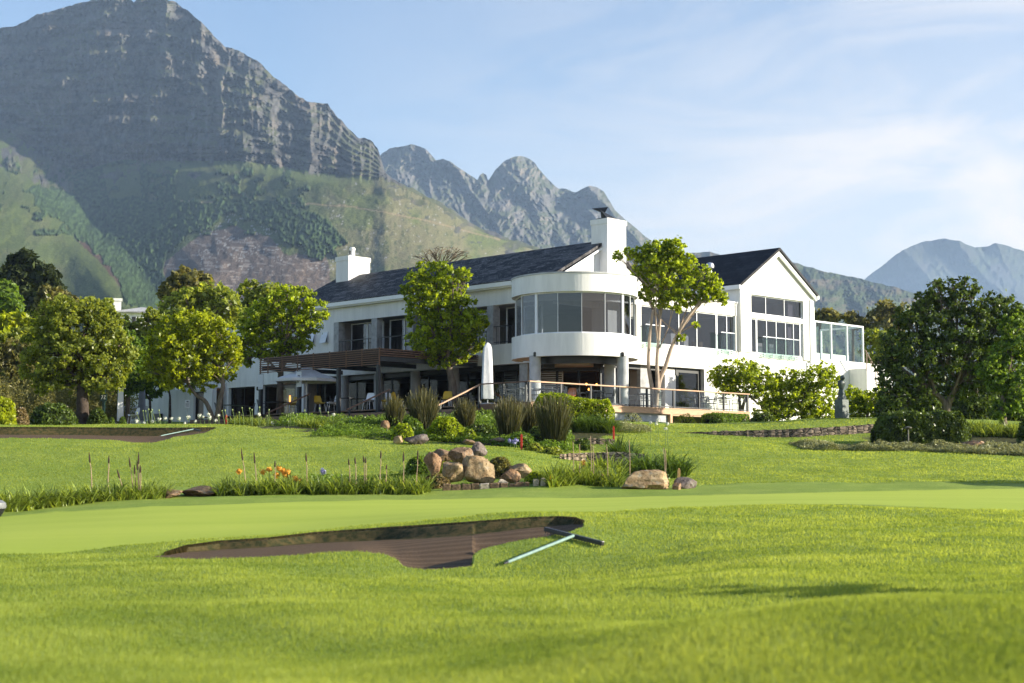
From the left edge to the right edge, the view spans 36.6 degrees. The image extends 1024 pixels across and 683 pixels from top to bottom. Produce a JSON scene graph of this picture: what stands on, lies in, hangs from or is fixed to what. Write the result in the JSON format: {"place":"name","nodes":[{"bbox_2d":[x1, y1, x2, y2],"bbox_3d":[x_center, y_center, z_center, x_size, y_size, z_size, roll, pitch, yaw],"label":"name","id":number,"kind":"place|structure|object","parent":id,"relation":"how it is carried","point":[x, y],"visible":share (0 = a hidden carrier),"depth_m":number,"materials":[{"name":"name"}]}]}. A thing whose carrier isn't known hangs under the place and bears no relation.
{"place":"outdoors","nodes":[
{"label":"outdoors","id":0,"kind":"place"},
{"bbox_2d":[0,0,540,383],"bbox_3d":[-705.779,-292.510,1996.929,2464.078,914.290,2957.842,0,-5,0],"label":"mountain","id":1,"kind":"structure","parent":0,"point":[147,147],"depth_m":2368.09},
{"bbox_2d":[0,413,1023,682],"bbox_3d":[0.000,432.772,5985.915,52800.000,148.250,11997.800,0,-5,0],"label":"ground","id":2,"kind":"structure","parent":0,"point":[182,517],"depth_m":28.84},
{"bbox_2d":[0,396,17,424],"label":"green shrub","id":3,"kind":"object","parent":2,"relation":"on","point":[8,414],"visible":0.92,"depth_m":67.68,"materials":[{"name":"green plant"}]},
{"bbox_2d":[0,278,25,313],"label":"leafy tree","id":4,"kind":"object","parent":2,"relation":"on","point":[11,298],"visible":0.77,"depth_m":150.06,"materials":[{"name":"green plant"}]},
{"bbox_2d":[0,308,35,339],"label":"leafy tree","id":5,"kind":"object","parent":2,"relation":"on","point":[9,321],"visible":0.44,"depth_m":108.14,"materials":[{"name":"green plant"}]},
{"bbox_2d":[0,337,38,397],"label":"shrubby tree","id":6,"kind":"object","parent":2,"relation":"on","point":[9,355],"visible":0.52,"depth_m":91.69,"materials":[{"name":"green plant"}]},
{"bbox_2d":[15,407,29,424],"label":"green shrub","id":7,"kind":"object","parent":2,"relation":"on","point":[22,417],"visible":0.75,"depth_m":68.76,"materials":[{"name":"beige plant"}]},
{"bbox_2d":[0,247,46,327],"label":"pine tree","id":8,"kind":"object","parent":2,"relation":"on","point":[19,268],"visible":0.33,"depth_m":170.44,"materials":[{"name":"green plant"}]},
{"bbox_2d":[0,325,52,375],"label":"scrub tree","id":9,"kind":"object","parent":2,"relation":"on","point":[16,333],"visible":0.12,"depth_m":101.16,"materials":[{"name":"green plant"}]},
{"bbox_2d":[22,262,67,317],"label":"pine tree","id":10,"kind":"object","parent":2,"relation":"on","point":[49,274],"visible":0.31,"depth_m":165.59,"materials":[{"name":"green plant"}]},
{"bbox_2d":[29,401,78,424],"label":"green shrub","id":11,"kind":"object","parent":2,"relation":"on","point":[49,413],"visible":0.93,"depth_m":72.31,"materials":[{"name":"green plant"}]},
{"bbox_2d":[33,283,86,326],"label":"leafy tree","id":12,"kind":"object","parent":2,"relation":"on","point":[42,291],"visible":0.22,"depth_m":124.98,"materials":[{"name":"green plant"}]},
{"bbox_2d":[0,371,138,423],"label":"hedge","id":13,"kind":"object","parent":2,"relation":"on","point":[23,399],"visible":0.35,"depth_m":81.51,"materials":[{"name":"green plant"}]},
{"bbox_2d":[16,293,142,424],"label":"leafy tree","id":14,"kind":"object","parent":2,"relation":"on","point":[56,336],"visible":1,"depth_m":74.69,"materials":[{"name":"green plant"}]},
{"bbox_2d":[0,477,182,511],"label":"border plants","id":15,"kind":"object","parent":2,"relation":"on","point":[18,500],"visible":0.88,"depth_m":40.70,"materials":[{"name":"green plant"}]},
{"bbox_2d":[86,407,108,423],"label":"green shrub","id":16,"kind":"object","parent":2,"relation":"on","point":[97,415],"visible":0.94,"depth_m":74.15,"materials":[{"name":"green plant"}]},
{"bbox_2d":[105,320,155,423],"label":"leafy tree","id":17,"kind":"object","parent":2,"relation":"on","point":[135,383],"visible":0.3,"depth_m":85.72,"materials":[{"name":"green plant"}]},
{"bbox_2d":[113,298,153,388],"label":"white house","id":18,"kind":"structure","parent":2,"relation":"on","point":[133,313],"depth_m":165.72,"materials":[{"name":"paint"}]},
{"bbox_2d":[116,306,171,368],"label":"leafy tree","id":19,"kind":"object","parent":2,"relation":"on","point":[149,315],"visible":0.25,"depth_m":100.19,"materials":[{"name":"green plant"}]},
{"bbox_2d":[137,365,166,423],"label":"scrub tree","id":20,"kind":"object","parent":2,"relation":"on","point":[152,392],"visible":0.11,"depth_m":101.03,"materials":[{"name":"green plant"}]},
{"bbox_2d":[156,264,214,382],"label":"leafy tree","id":21,"kind":"object","parent":2,"relation":"on","point":[185,276],"visible":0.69,"depth_m":150.16,"materials":[{"name":"green plant"}]},
{"bbox_2d":[135,306,243,423],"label":"leafy tree","id":22,"kind":"object","parent":2,"relation":"on","point":[172,374],"visible":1,"depth_m":79.89,"materials":[{"name":"green plant"}]},
{"bbox_2d":[182,485,217,495],"bbox_3d":[-8.573,4.252,43.803,1.283,0.370,1.845,-2,-5,18],"label":"boulder","id":23,"kind":"object","parent":2,"relation":"on","point":[201,490],"visible":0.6,"depth_m":43.19,"materials":[{"name":"brown stone"}]},
{"bbox_2d":[155,280,246,347],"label":"leafy tree","id":24,"kind":"object","parent":2,"relation":"on","point":[202,296],"visible":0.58,"depth_m":112.13,"materials":[{"name":"green plant"}]},
{"bbox_2d":[225,413,276,425],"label":"strap leaf clump","id":25,"kind":"object","parent":2,"relation":"on","point":[248,421],"visible":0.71,"depth_m":69.94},
{"bbox_2d":[235,278,308,325],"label":"leafy tree","id":26,"kind":"object","parent":2,"relation":"on","point":[250,295],"visible":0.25,"depth_m":118.28,"materials":[{"name":"green plant"}]},
{"bbox_2d":[231,282,330,413],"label":"leafy tree","id":27,"kind":"object","parent":2,"relation":"on","point":[256,335],"visible":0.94,"depth_m":87.97,"materials":[{"name":"green plant"}]},
{"bbox_2d":[0,427,584,554],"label":"bunker fringe grass","id":28,"kind":"structure","parent":2,"relation":"on","point":[184,548],"depth_m":22.01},
{"bbox_2d":[199,469,439,495],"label":"border plants","id":29,"kind":"object","parent":2,"relation":"on","point":[292,486],"visible":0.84,"depth_m":43.30,"materials":[{"name":"green plant"}]},
{"bbox_2d":[297,415,347,427],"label":"strap leaf clump","id":30,"kind":"object","parent":2,"relation":"on","point":[313,423],"visible":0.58,"depth_m":65.81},
{"bbox_2d":[305,471,417,484],"bbox_3d":[-4.690,4.261,47.037,3.545,0.666,4.535,0,-5,0],"label":"ground cover","id":31,"kind":"object","parent":2,"relation":"on","point":[344,476],"visible":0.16,"depth_m":48.35,"materials":[{"name":"green plant"}]},
{"bbox_2d":[382,395,406,427],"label":"reed tussock","id":32,"kind":"object","parent":2,"relation":"on","point":[394,409],"visible":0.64,"depth_m":65.76,"materials":[{"name":"green plant"}]},
{"bbox_2d":[271,408,521,431],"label":"ground cover","id":33,"kind":"object","parent":2,"relation":"on","point":[484,417],"visible":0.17,"depth_m":67.88,"materials":[{"name":"green plant"}]},
{"bbox_2d":[390,423,413,441],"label":"round shrub","id":34,"kind":"object","parent":2,"relation":"on","point":[403,430],"visible":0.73,"depth_m":59.67,"materials":[{"name":"green plant"}]},
{"bbox_2d":[405,455,429,474],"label":"round shrub","id":35,"kind":"object","parent":2,"relation":"on","point":[411,467],"visible":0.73,"depth_m":49.03,"materials":[{"name":"green plant"}]},
{"bbox_2d":[403,386,443,430],"bbox_3d":[-3.584,2.843,63.044,1.578,2.159,1.701,-1,-5,15],"label":"reed tussock","id":36,"kind":"object","parent":2,"relation":"on","point":[423,410],"visible":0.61,"depth_m":62.67,"materials":[{"name":"green plant"}]},
{"bbox_2d":[423,452,442,473],"bbox_3d":[-2.355,3.692,46.836,0.668,0.717,0.443,4,-6,-40],"label":"boulder","id":37,"kind":"object","parent":2,"relation":"on","point":[433,461],"visible":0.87,"depth_m":46.66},
{"bbox_2d":[425,472,450,488],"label":"round shrub","id":38,"kind":"object","parent":2,"relation":"on","point":[441,480],"visible":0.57,"depth_m":45.17,"materials":[{"name":"beige plant"}]},
{"bbox_2d":[413,246,472,262],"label":"bare tree","id":39,"kind":"object","parent":2,"relation":"on","point":[451,255],"visible":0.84,"depth_m":112.85,"materials":[{"name":"grey plant"}]},
{"bbox_2d":[309,420,578,451],"bbox_3d":[-2.681,3.652,61.712,10.342,1.663,10.502,0,-5,0],"label":"ground cover","id":40,"kind":"object","parent":2,"relation":"on","point":[366,430],"visible":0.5,"depth_m":60.27,"materials":[{"name":"green plant"}]},
{"bbox_2d":[398,258,489,405],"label":"leafy tree","id":41,"kind":"object","parent":2,"relation":"on","point":[448,341],"visible":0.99,"depth_m":82.02,"materials":[{"name":"green plant"}]},
{"bbox_2d":[424,416,465,441],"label":"round shrub","id":42,"kind":"object","parent":2,"relation":"on","point":[448,426],"visible":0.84,"depth_m":60.42,"materials":[{"name":"green plant"}]},
{"bbox_2d":[442,461,463,482],"bbox_3d":[-1.730,3.881,46.033,0.672,0.648,0.617,-1,-5,7],"label":"boulder","id":43,"kind":"object","parent":2,"relation":"on","point":[453,471],"visible":0.92,"depth_m":45.82,"materials":[{"name":"stone"}]},
{"bbox_2d":[448,447,473,463],"bbox_3d":[-1.515,3.472,47.035,0.844,0.553,0.516,1,-5,-11],"label":"boulder","id":44,"kind":"object","parent":43,"relation":"on","point":[457,454],"visible":0.64,"depth_m":46.94,"materials":[{"name":"brown stone"}]},
{"bbox_2d":[451,397,477,427],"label":"reed tussock","id":45,"kind":"object","parent":2,"relation":"on","point":[464,414],"visible":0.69,"depth_m":64.72,"materials":[{"name":"green plant"}]},
{"bbox_2d":[186,402,749,423],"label":"timber deck","id":46,"kind":"structure","parent":2,"relation":"on","point":[653,414],"depth_m":79.20,"materials":[{"name":"wood"}]},
{"bbox_2d":[275,368,335,405],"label":"open parasol","id":47,"kind":"object","parent":46,"relation":"on","point":[311,376],"visible":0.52,"depth_m":84.85,"materials":[{"name":"fabric"}]},
{"bbox_2d":[258,347,481,416],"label":"pergola","id":48,"kind":"object","parent":46,"relation":"on","point":[363,359],"visible":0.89,"depth_m":83.33,"materials":[{"name":"wood"}]},
{"bbox_2d":[480,343,495,403],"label":"closed parasol","id":49,"kind":"object","parent":46,"relation":"on","point":[487,391],"visible":0.92,"depth_m":74.51,"materials":[{"name":"fabric"}]},
{"bbox_2d":[528,381,749,411],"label":"deck balustrade","id":50,"kind":"object","parent":46,"relation":"on","point":[646,388],"visible":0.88,"depth_m":78.05,"materials":[{"name":"wood"}]},
{"bbox_2d":[612,235,728,405],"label":"multi stemmed tree","id":51,"kind":"object","parent":46,"relation":"on","point":[661,259],"visible":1,"depth_m":79.57,"materials":[{"name":"green plant"}]},
{"bbox_2d":[462,455,494,482],"bbox_3d":[-1.003,3.851,46.129,1.008,0.938,0.669,0,-5,0],"label":"boulder","id":52,"kind":"object","parent":2,"relation":"on","point":[478,469],"visible":0.91,"depth_m":45.90,"materials":[{"name":"stone"}]},
{"bbox_2d":[490,456,510,476],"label":"round shrub","id":53,"kind":"object","parent":2,"relation":"on","point":[501,465],"visible":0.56,"depth_m":47.17,"materials":[{"name":"green plant"}]},
{"bbox_2d":[490,395,526,437],"bbox_3d":[-0.126,3.029,61.466,1.574,1.936,1.563,0,-5,0],"label":"reed tussock","id":54,"kind":"object","parent":2,"relation":"on","point":[508,417],"visible":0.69,"depth_m":61.15,"materials":[{"name":"green plant"}]},
{"bbox_2d":[500,468,520,482],"bbox_3d":[-0.041,4.019,45.810,0.552,0.537,0.437,3,-6,-34],"label":"boulder","id":55,"kind":"object","parent":2,"relation":"on","point":[510,475],"visible":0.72,"depth_m":45.69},
{"bbox_2d":[130,207,891,421],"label":"clubhouse","id":56,"kind":"structure","parent":2,"relation":"on","point":[580,313],"depth_m":88.21,"materials":[{"name":"white paint"}]},
{"bbox_2d":[231,386,254,415],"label":"window","id":57,"kind":"structure","parent":56,"relation":"in","point":[241,395],"depth_m":100.37,"materials":[{"name":"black glass"}]},
{"bbox_2d":[265,384,296,413],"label":"window","id":58,"kind":"structure","parent":56,"relation":"in","point":[289,390],"depth_m":97.29,"materials":[{"name":"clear glass"}]},
{"bbox_2d":[317,381,356,411],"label":"window","id":59,"kind":"structure","parent":56,"relation":"in","point":[328,389],"depth_m":95.61,"materials":[{"name":"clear glass"}]},
{"bbox_2d":[351,321,383,349],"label":"window","id":60,"kind":"structure","parent":56,"relation":"in","point":[359,330],"depth_m":93.30,"materials":[{"name":"glass"}]},
{"bbox_2d":[356,379,392,409],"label":"window","id":61,"kind":"structure","parent":56,"relation":"in","point":[363,387],"depth_m":93.23,"materials":[{"name":"black glass"}]},
{"bbox_2d":[390,318,419,349],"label":"window","id":62,"kind":"structure","parent":56,"relation":"in","point":[397,327],"depth_m":90.94,"materials":[{"name":"glass"}]},
{"bbox_2d":[391,377,429,407],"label":"window","id":63,"kind":"structure","parent":56,"relation":"in","point":[402,386],"depth_m":90.74,"materials":[{"name":"black glass"}]},
{"bbox_2d":[428,374,467,405],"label":"window","id":64,"kind":"structure","parent":56,"relation":"in","point":[439,384],"depth_m":88.47,"materials":[{"name":"black glass"}]},
{"bbox_2d":[467,372,503,404],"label":"window","id":65,"kind":"structure","parent":56,"relation":"in","point":[473,380],"depth_m":86.46,"materials":[{"name":"black glass"}]},
{"bbox_2d":[494,371,518,403],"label":"window","id":66,"kind":"structure","parent":56,"relation":"in","point":[509,376],"depth_m":84.66,"materials":[{"name":"black glass"}]},
{"bbox_2d":[506,307,514,343],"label":"window","id":67,"kind":"structure","parent":56,"relation":"in","point":[510,311],"depth_m":84.39,"materials":[{"name":"glass"}]},
{"bbox_2d":[515,291,634,336],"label":"bay window","id":68,"kind":"structure","parent":56,"relation":"in","point":[572,311],"depth_m":76.97,"materials":[{"name":"glass"}]},
{"bbox_2d":[641,305,734,350],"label":"window","id":69,"kind":"structure","parent":56,"relation":"in","point":[709,335],"depth_m":86.90,"materials":[{"name":"glass"}]},
{"bbox_2d":[675,368,700,407],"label":"door frame","id":70,"kind":"structure","parent":56,"relation":"in","point":[677,370],"depth_m":86.31,"materials":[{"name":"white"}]},
{"bbox_2d":[751,295,801,318],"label":"window","id":71,"kind":"structure","parent":56,"relation":"in","point":[763,305],"depth_m":92.35,"materials":[{"name":"glass"}]},
{"bbox_2d":[751,318,801,356],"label":"window","id":72,"kind":"structure","parent":56,"relation":"in","point":[760,327],"depth_m":92.17,"materials":[{"name":"glass"}]},
{"bbox_2d":[0,418,1023,682],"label":"lawn grass","id":73,"kind":"structure","parent":2,"relation":"on","point":[364,668],"depth_m":11.24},
{"bbox_2d":[504,431,534,447],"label":"round shrub","id":74,"kind":"object","parent":2,"relation":"on","point":[526,436],"visible":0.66,"depth_m":58.05,"materials":[{"name":"green plant"}]},
{"bbox_2d":[519,398,542,432],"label":"reed tussock","id":75,"kind":"object","parent":2,"relation":"on","point":[528,423],"visible":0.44,"depth_m":62.18,"materials":[{"name":"green plant"}]},
{"bbox_2d":[503,527,603,563],"bbox_3d":[0.176,2.477,18.888,1.611,0.366,1.100,4,-6,-40],"label":"bunker rake","id":76,"kind":"object","parent":2,"relation":"on","point":[567,535],"visible":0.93,"depth_m":19.10,"materials":[{"name":"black plastic"}]},
{"bbox_2d":[532,391,576,445],"bbox_3d":[1.547,2.984,58.923,1.698,2.200,1.800,3,-6,-31],"label":"reed tussock","id":77,"kind":"object","parent":2,"relation":"on","point":[553,421],"visible":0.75,"depth_m":58.60,"materials":[{"name":"green plant"}]},
{"bbox_2d":[534,391,614,421],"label":"hedge","id":78,"kind":"object","parent":2,"relation":"on","point":[585,405],"visible":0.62,"depth_m":69.71,"materials":[{"name":"green plant"}]},
{"bbox_2d":[525,458,630,487],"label":"border plants","id":79,"kind":"object","parent":2,"relation":"on","point":[562,476],"visible":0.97,"depth_m":44.92,"materials":[{"name":"green plant"}]},
{"bbox_2d":[569,412,624,433],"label":"strap leaf clump","id":80,"kind":"object","parent":2,"relation":"on","point":[592,424],"visible":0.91,"depth_m":65.04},
{"bbox_2d":[560,451,644,466],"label":"stone wall","id":81,"kind":"structure","parent":2,"relation":"on","point":[584,456],"depth_m":52.96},
{"bbox_2d":[579,452,634,474],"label":"strap leaf clump","id":82,"kind":"object","parent":2,"relation":"on","point":[601,462],"visible":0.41,"depth_m":49.05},
{"bbox_2d":[594,433,660,454],"bbox_3d":[3.913,3.769,54.544,2.746,1.209,4.422,0,-5,0],"label":"strap leaf clump","id":83,"kind":"object","parent":2,"relation":"on","point":[617,446],"visible":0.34,"depth_m":54.53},
{"bbox_2d":[616,421,651,432],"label":"ground cover","id":84,"kind":"object","parent":2,"relation":"on","point":[634,427],"visible":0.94,"depth_m":65.97,"materials":[{"name":"grey plant"}]},
{"bbox_2d":[622,469,668,488],"bbox_3d":[3.832,4.013,44.442,1.523,0.688,1.211,0,-5,-6],"label":"boulder","id":85,"kind":"object","parent":2,"relation":"on","point":[649,479],"visible":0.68,"depth_m":43.97,"materials":[{"name":"stone"}]},
{"bbox_2d":[611,446,715,478],"bbox_3d":[4.845,3.917,50.378,3.770,1.105,3.616,4,-6,-37],"label":"strap leaf clump","id":86,"kind":"object","parent":2,"relation":"on","point":[673,465],"visible":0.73,"depth_m":49.83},
{"bbox_2d":[701,412,749,423],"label":"hedge","id":87,"kind":"object","parent":2,"relation":"on","point":[718,417],"visible":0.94,"depth_m":79.03,"materials":[{"name":"green plant"}]},
{"bbox_2d":[706,357,793,420],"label":"bushy tree","id":88,"kind":"object","parent":2,"relation":"on","point":[752,376],"visible":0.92,"depth_m":85.16,"materials":[{"name":"green plant"}]},
{"bbox_2d":[750,412,775,421],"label":"green shrub","id":89,"kind":"object","parent":2,"relation":"on","point":[762,417],"visible":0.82,"depth_m":80.56,"materials":[{"name":"green plant"}]},
{"bbox_2d":[672,424,873,437],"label":"stone wall","id":90,"kind":"structure","parent":2,"relation":"on","point":[835,430],"depth_m":66.06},
{"bbox_2d":[764,359,839,419],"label":"bushy tree","id":91,"kind":"object","parent":2,"relation":"on","point":[805,391],"visible":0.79,"depth_m":85.71,"materials":[{"name":"green plant"}]},
{"bbox_2d":[814,307,843,352],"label":"olive tree","id":92,"kind":"object","parent":2,"relation":"on","point":[827,314],"visible":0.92,"depth_m":180.49,"materials":[{"name":"green plant"}]},
{"bbox_2d":[835,375,848,417],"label":"statue","id":93,"kind":"object","parent":2,"relation":"on","point":[841,406],"visible":0.93,"depth_m":72.88,"materials":[{"name":"grey stone"}]},
{"bbox_2d":[842,310,870,361],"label":"olive tree","id":94,"kind":"object","parent":2,"relation":"on","point":[852,317],"visible":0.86,"depth_m":180.46,"materials":[{"name":"green plant"}]},
{"bbox_2d":[844,384,884,417],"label":"bushy tree","id":95,"kind":"object","parent":2,"relation":"on","point":[859,404],"visible":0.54,"depth_m":83.75,"materials":[{"name":"green plant"}]},
{"bbox_2d":[857,328,913,366],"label":"leafy tree","id":96,"kind":"object","parent":2,"relation":"on","point":[873,335],"visible":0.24,"depth_m":108.19,"materials":[{"name":"green plant"}]},
{"bbox_2d":[862,297,913,331],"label":"olive tree","id":97,"kind":"object","parent":2,"relation":"on","point":[882,312],"visible":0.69,"depth_m":180.43,"materials":[{"name":"green plant"}]},
{"bbox_2d":[874,393,915,416],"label":"green shrub","id":98,"kind":"object","parent":2,"relation":"on","point":[879,409],"visible":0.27,"depth_m":80.61,"materials":[{"name":"green plant"}]},
{"bbox_2d":[788,438,1023,455],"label":"ground cover","id":99,"kind":"object","parent":2,"relation":"on","point":[1005,448],"visible":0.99,"depth_m":59.84,"materials":[{"name":"green plant"}]},
{"bbox_2d":[870,409,971,443],"bbox_3d":[16.707,3.518,63.409,3.929,1.528,2.270,0,-5,0],"label":"hedge","id":100,"kind":"object","parent":2,"relation":"on","point":[927,427],"visible":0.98,"depth_m":62.49,"materials":[{"name":"green plant"}]},
{"bbox_2d":[870,275,1023,411],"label":"spreading tree","id":101,"kind":"object","parent":2,"relation":"on","point":[958,368],"visible":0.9,"depth_m":75.82,"materials":[{"name":"green plant"}]},
{"bbox_2d":[885,376,1023,419],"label":"leafy tree","id":102,"kind":"object","parent":2,"relation":"on","point":[998,396],"visible":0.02,"depth_m":89.60,"materials":[{"name":"green plant"}]},
{"bbox_2d":[954,394,992,419],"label":"green shrub","id":103,"kind":"object","parent":2,"relation":"on","point":[977,410],"visible":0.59,"depth_m":80.30,"materials":[{"name":"green plant"}]},
{"bbox_2d":[970,414,1018,437],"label":"border plants","id":104,"kind":"object","parent":2,"relation":"on","point":[982,429],"visible":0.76,"depth_m":65.76,"materials":[{"name":"green plant"}]},
{"bbox_2d":[973,309,1023,426],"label":"leafy tree","id":105,"kind":"object","parent":2,"relation":"on","point":[1003,379],"visible":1,"depth_m":70.86,"materials":[{"name":"green plant"}]},
{"bbox_2d":[0,0,1023,278],"label":"sky","id":106,"kind":"structure","parent":0,"point":[843,137],"materials":[{"name":"blue"}]},
{"bbox_2d":[380,144,655,264],"bbox_3d":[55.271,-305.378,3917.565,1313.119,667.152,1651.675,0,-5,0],"label":"mountain ridge","id":107,"kind":"structure","parent":0,"point":[523,199],"depth_m":4364.22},
{"bbox_2d":[685,251,1023,396],"bbox_3d":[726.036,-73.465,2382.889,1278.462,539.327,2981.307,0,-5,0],"label":"forested hill","id":108,"kind":"structure","parent":0,"point":[841,294],"depth_m":3514.92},
{"bbox_2d":[864,238,1023,307],"bbox_3d":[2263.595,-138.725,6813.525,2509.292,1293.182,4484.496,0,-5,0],"label":"mountain","id":109,"kind":"structure","parent":0,"point":[996,267],"depth_m":8541.97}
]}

